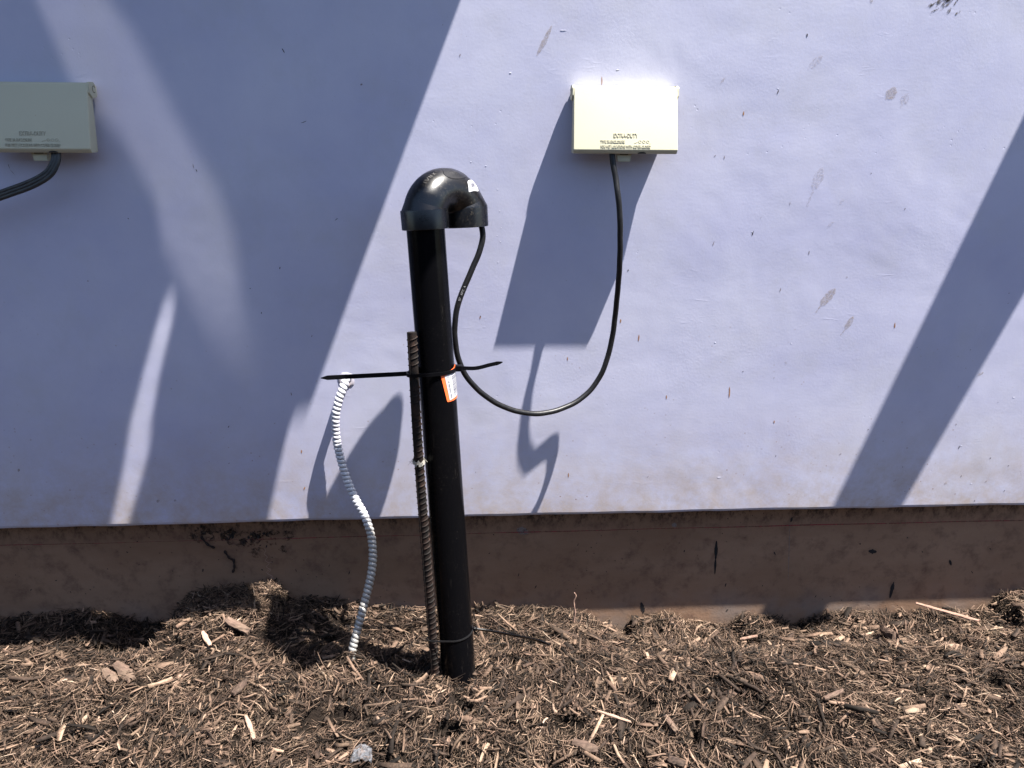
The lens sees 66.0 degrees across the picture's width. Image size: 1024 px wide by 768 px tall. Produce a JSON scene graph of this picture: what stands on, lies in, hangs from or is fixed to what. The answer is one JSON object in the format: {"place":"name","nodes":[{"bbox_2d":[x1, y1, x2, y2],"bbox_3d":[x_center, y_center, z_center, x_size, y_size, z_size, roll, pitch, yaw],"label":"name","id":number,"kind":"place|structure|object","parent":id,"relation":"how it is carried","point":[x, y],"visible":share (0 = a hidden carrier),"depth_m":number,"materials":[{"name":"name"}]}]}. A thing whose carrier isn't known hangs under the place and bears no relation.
{"place":"outdoors","nodes":[
{"label":"outdoors","id":0,"kind":"place"},
{"bbox_2d":[0,577,1023,767],"bbox_3d":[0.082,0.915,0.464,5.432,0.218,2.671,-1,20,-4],"label":"wood mulch","id":1,"kind":"object","parent":0,"point":[815,640],"visible":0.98,"depth_m":1.38,"materials":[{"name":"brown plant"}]},
{"bbox_2d":[101,667,118,682],"bbox_3d":[-0.719,0.519,1.407,0.021,0.052,0.112,-15,25,-36],"label":"bark piece","id":2,"kind":"object","parent":1,"relation":"on","point":[108,671],"visible":0.96,"depth_m":1.40,"materials":[{"name":"brown wood"}]},
{"bbox_2d":[113,661,135,682],"bbox_3d":[-0.697,0.515,1.418,0.025,0.038,0.110,-15,25,-37],"label":"bark piece","id":3,"kind":"object","parent":1,"relation":"on","point":[119,667],"visible":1,"depth_m":1.42,"materials":[{"name":"brown wood"}]},
{"bbox_2d":[201,631,211,645],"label":"bark piece","id":4,"kind":"object","parent":1,"relation":"on","point":[206,639],"visible":1,"depth_m":1.48,"materials":[{"name":"beige wood"}]},
{"bbox_2d":[225,616,251,634],"bbox_3d":[-0.526,0.464,1.516,0.056,0.023,0.018,8,21,19],"label":"bark piece","id":5,"kind":"object","parent":1,"relation":"on","point":[237,625],"visible":1,"depth_m":1.51,"materials":[{"name":"brown wood"}]},
{"bbox_2d":[230,678,248,695],"bbox_3d":[-0.467,0.519,1.350,0.016,0.013,0.043,4,20,9],"label":"bark piece","id":6,"kind":"object","parent":1,"relation":"on","point":[241,686],"visible":1,"depth_m":1.35,"materials":[{"name":"brown wood"}]},
{"bbox_2d":[244,716,255,739],"bbox_3d":[-0.417,0.548,1.258,0.008,0.018,0.074,-10,22,-27],"label":"bark piece","id":7,"kind":"object","parent":1,"relation":"on","point":[249,724],"visible":1,"depth_m":1.26,"materials":[{"name":"beige wood"}]},
{"bbox_2d":[400,168,487,691],"bbox_3d":[-0.107,0.157,1.362,0.139,1.017,0.237,-1,20,-4],"label":"vent pipe","id":8,"kind":"object","parent":1,"relation":"on","point":[437,202],"visible":0.96,"depth_m":1.27,"materials":[{"name":"black plastic"}]},
{"bbox_2d":[321,365,454,379],"bbox_3d":[-0.194,-0.015,1.263,0.213,0.013,0.064,-7,21,-20],"label":"cable tie","id":9,"kind":"object","parent":8,"relation":"attached to","point":[365,375],"visible":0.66,"depth_m":1.26,"materials":[{"name":"black plastic"}]},
{"bbox_2d":[331,379,376,660],"bbox_3d":[-0.293,0.260,1.479,0.072,0.529,0.221,-3,20,-11],"label":"flexible conduit","id":10,"kind":"object","parent":9,"relation":"hanging from","point":[358,505],"visible":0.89,"depth_m":1.48,"materials":[{"name":"silver metal"}]},
{"bbox_2d":[407,331,440,681],"bbox_3d":[-0.152,0.256,1.331,0.034,0.695,0.084,-11,23,-28],"label":"reinforcing bar","id":11,"kind":"object","parent":8,"relation":"attached to","point":[418,461],"visible":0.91,"depth_m":1.31,"materials":[{"name":"metal"}]},
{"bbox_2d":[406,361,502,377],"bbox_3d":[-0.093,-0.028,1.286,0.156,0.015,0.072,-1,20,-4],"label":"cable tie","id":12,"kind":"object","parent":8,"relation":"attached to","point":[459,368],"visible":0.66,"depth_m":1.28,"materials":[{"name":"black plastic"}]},
{"bbox_2d":[427,625,549,644],"bbox_3d":[-0.034,0.471,1.435,0.246,0.107,0.064,-6,21,-18],"label":"cable tie","id":13,"kind":"object","parent":8,"relation":"attached to","point":[475,628],"visible":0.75,"depth_m":1.41,"materials":[{"name":"black plastic"}]},
{"bbox_2d":[0,0,1023,630],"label":"house wall","id":14,"kind":"structure","parent":1,"relation":"on","point":[804,400],"depth_m":1.45,"materials":[{"name":"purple paint"}]},
{"bbox_2d":[0,82,97,160],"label":"outlet cover","id":15,"kind":"object","parent":14,"relation":"attached to","point":[41,121],"visible":1,"depth_m":1.25,"materials":[{"name":"beige paint"}]},
{"bbox_2d":[0,153,60,200],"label":"flat cord","id":16,"kind":"object","parent":15,"relation":"hanging from","point":[48,173],"visible":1,"depth_m":1.26,"materials":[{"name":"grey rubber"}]},
{"bbox_2d":[200,536,214,548],"bbox_3d":[-0.625,0.325,1.618,0.028,0.030,0.006,-1,20,-4],"label":"black twig","id":17,"kind":"object","parent":14,"relation":"attached to","point":[206,543],"visible":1,"depth_m":1.62,"materials":[{"name":"grey wood"}]},
{"bbox_2d":[224,550,232,559],"bbox_3d":[-0.587,0.355,1.632,0.017,0.023,0.006,-1,20,-4],"label":"black twig","id":18,"kind":"object","parent":14,"relation":"attached to","point":[228,556],"visible":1,"depth_m":1.63,"materials":[{"name":"grey wood"}]},
{"bbox_2d":[232,559,235,572],"bbox_3d":[-0.580,0.379,1.641,0.009,0.033,0.006,-1,20,-4],"label":"black twig","id":19,"kind":"object","parent":14,"relation":"attached to","point":[234,565],"visible":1,"depth_m":1.64,"materials":[{"name":"grey wood"}]},
{"bbox_2d":[264,549,277,584],"bbox_3d":[-0.501,0.382,1.637,0.032,0.085,0.014,-1,20,-4],"label":"dry root","id":20,"kind":"object","parent":14,"relation":"attached to","point":[268,568],"visible":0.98,"depth_m":1.64,"materials":[{"name":"brown plant"}]},
{"bbox_2d":[570,85,678,161],"bbox_3d":[0.188,-0.436,1.322,0.179,0.120,0.060,-1,20,-4],"label":"outlet cover","id":21,"kind":"object","parent":14,"relation":"attached to","point":[623,123],"visible":1,"depth_m":1.30,"materials":[{"name":"beige paint"}]},
{"bbox_2d":[452,154,622,415],"bbox_3d":[0.044,-0.165,1.353,0.308,0.472,0.040,-5,21,-15],"label":"power cord","id":22,"kind":"object","parent":21,"relation":"hanging from","point":[476,387],"visible":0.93,"depth_m":1.36,"materials":[{"name":"black rubber"}]},
{"bbox_2d":[573,592,576,621],"bbox_3d":[0.132,0.480,1.669,0.008,0.091,0.006,-1,20,-4],"label":"dead twig","id":23,"kind":"object","parent":1,"relation":"on","point":[574,607],"visible":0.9,"depth_m":1.67,"materials":[{"name":"brown wood"}]},
{"bbox_2d":[572,737,599,753],"bbox_3d":[0.116,0.562,1.227,0.044,0.009,0.020,11,22,26],"label":"bark piece","id":24,"kind":"object","parent":1,"relation":"on","point":[585,745],"visible":1,"depth_m":1.22,"materials":[{"name":"brown wood"}]},
{"bbox_2d":[597,709,631,722],"bbox_3d":[0.166,0.538,1.278,0.060,0.006,0.005,9,22,22],"label":"bark piece","id":25,"kind":"object","parent":1,"relation":"on","point":[616,717],"visible":1,"depth_m":1.28,"materials":[{"name":"beige wood"}]},
{"bbox_2d":[664,714,678,733],"bbox_3d":[0.255,0.543,1.259,0.010,0.012,0.043,-4,20,-12],"label":"bark piece","id":26,"kind":"object","parent":1,"relation":"on","point":[673,727],"visible":1,"depth_m":1.25,"materials":[{"name":"brown wood"}]},
{"bbox_2d":[667,755,685,767],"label":"bark piece","id":27,"kind":"object","parent":1,"relation":"on","point":[676,761],"visible":1,"depth_m":1.19,"materials":[{"name":"brown wood"}]},
{"bbox_2d":[740,635,757,639],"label":"bark piece","id":28,"kind":"object","parent":1,"relation":"on","point":[749,637],"visible":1,"depth_m":1.69,"materials":[{"name":"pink wood"}]},
{"bbox_2d":[823,688,843,699],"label":"bark piece","id":29,"kind":"object","parent":1,"relation":"on","point":[833,695],"visible":1,"depth_m":1.35,"materials":[{"name":"brown wood"}]},
{"bbox_2d":[879,625,898,639],"bbox_3d":[0.779,0.514,1.629,0.021,0.055,0.088,5,20,11],"label":"wood chunk","id":30,"kind":"object","parent":1,"relation":"on","point":[887,632],"visible":0.9,"depth_m":1.61,"materials":[{"name":"brown plant"}]},
{"bbox_2d":[915,602,978,621],"bbox_3d":[0.963,0.504,1.745,0.134,0.019,0.009,7,21,17],"label":"wood splinter","id":31,"kind":"object","parent":1,"relation":"on","point":[948,612],"visible":1,"depth_m":1.74,"materials":[{"name":"beige wood"}]}
]}

